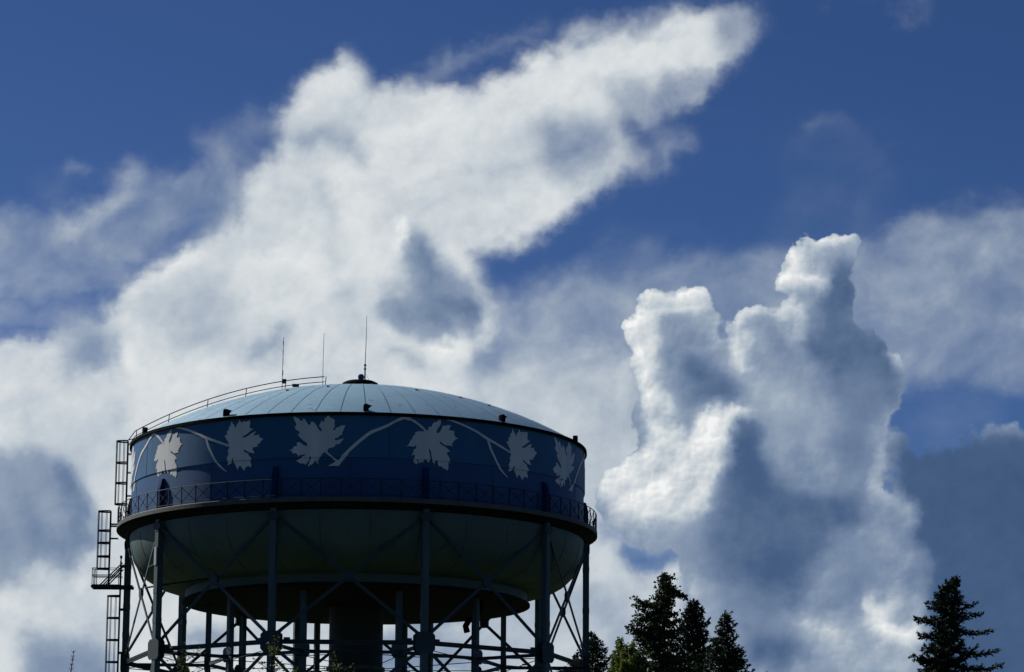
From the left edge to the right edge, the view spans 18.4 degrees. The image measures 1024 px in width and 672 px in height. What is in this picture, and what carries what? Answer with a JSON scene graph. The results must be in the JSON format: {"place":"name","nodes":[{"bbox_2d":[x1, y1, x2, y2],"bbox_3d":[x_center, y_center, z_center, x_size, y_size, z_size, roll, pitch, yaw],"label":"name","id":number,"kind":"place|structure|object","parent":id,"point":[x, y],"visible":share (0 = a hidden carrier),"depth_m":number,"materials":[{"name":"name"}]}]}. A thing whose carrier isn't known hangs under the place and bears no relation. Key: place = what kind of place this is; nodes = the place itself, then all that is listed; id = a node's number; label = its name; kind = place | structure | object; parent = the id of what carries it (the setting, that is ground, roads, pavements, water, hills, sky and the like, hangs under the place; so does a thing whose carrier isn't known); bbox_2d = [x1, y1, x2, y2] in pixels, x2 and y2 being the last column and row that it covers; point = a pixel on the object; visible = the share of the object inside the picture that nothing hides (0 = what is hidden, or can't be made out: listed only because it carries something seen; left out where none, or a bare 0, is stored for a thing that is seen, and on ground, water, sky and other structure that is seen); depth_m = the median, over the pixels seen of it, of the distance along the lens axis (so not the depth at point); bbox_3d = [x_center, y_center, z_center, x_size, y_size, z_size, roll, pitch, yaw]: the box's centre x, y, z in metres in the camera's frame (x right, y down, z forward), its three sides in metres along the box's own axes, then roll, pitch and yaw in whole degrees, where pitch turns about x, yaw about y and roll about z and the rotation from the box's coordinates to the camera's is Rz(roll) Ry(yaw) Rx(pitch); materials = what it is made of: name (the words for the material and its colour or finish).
{"place":"outdoors","nodes":[
{"label":"outdoors","id":0,"kind":"place"},
{"bbox_2d":[166,641,201,671],"bbox_3d":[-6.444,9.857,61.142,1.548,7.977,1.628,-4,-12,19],"label":"sapling","id":1,"kind":"object","parent":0,"point":[184,666],"visible":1,"depth_m":61.97,"materials":[{"name":"green plant"}]},
{"bbox_2d":[243,630,297,671],"bbox_3d":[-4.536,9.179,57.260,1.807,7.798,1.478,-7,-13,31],"label":"sapling","id":2,"kind":"object","parent":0,"point":[272,655],"visible":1,"depth_m":57.99,"materials":[{"name":"green plant"}]},
{"bbox_2d":[324,651,354,671],"bbox_3d":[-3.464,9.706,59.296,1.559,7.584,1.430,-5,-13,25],"label":"sapling","id":3,"kind":"object","parent":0,"point":[335,667],"visible":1,"depth_m":59.81,"materials":[{"name":"green plant"}]},
{"bbox_2d":[91,321,596,671],"bbox_3d":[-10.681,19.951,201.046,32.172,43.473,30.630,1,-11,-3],"label":"water tower","id":4,"kind":"structure","parent":0,"point":[356,515],"depth_m":191.86,"materials":[{"name":"blue metal"}]},
{"bbox_2d":[0,0,1023,671],"label":"sky","id":5,"kind":"structure","parent":0,"point":[762,260],"materials":[{"name":"blue"}]},
{"bbox_2d":[568,653,581,670],"bbox_3d":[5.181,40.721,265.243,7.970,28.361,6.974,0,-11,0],"label":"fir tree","id":6,"kind":"object","parent":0,"point":[574,657],"visible":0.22,"depth_m":267.80,"materials":[{"name":"green plant"}]},
{"bbox_2d":[564,631,610,671],"bbox_3d":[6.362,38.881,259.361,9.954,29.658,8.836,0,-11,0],"label":"fir tree","id":7,"kind":"object","parent":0,"point":[595,653],"visible":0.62,"depth_m":261.65,"materials":[{"name":"green plant"}]},
{"bbox_2d":[607,635,652,671],"bbox_3d":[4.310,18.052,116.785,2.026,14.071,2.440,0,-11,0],"label":"tree","id":8,"kind":"object","parent":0,"point":[625,658],"visible":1,"depth_m":117.72,"materials":[{"name":"green plant"}]},
{"bbox_2d":[624,572,703,671],"bbox_3d":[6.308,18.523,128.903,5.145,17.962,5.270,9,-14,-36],"label":"evergreen tree","id":9,"kind":"object","parent":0,"point":[654,643],"visible":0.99,"depth_m":130.04,"materials":[{"name":"green plant"}]},
{"bbox_2d":[675,598,714,671],"bbox_3d":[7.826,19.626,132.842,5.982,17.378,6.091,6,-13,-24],"label":"spruce tree","id":10,"kind":"object","parent":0,"point":[692,615],"visible":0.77,"depth_m":133.90,"materials":[{"name":"green plant"}]},
{"bbox_2d":[689,610,766,671],"bbox_3d":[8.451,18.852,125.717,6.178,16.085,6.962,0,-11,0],"label":"fir tree","id":11,"kind":"object","parent":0,"point":[727,651],"visible":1,"depth_m":126.88,"materials":[{"name":"green plant"}]},
{"bbox_2d":[908,574,1004,671],"bbox_3d":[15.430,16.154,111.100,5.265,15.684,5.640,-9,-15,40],"label":"spruce tree","id":12,"kind":"object","parent":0,"point":[944,658],"visible":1,"depth_m":112.02,"materials":[{"name":"green plant"}]}
]}

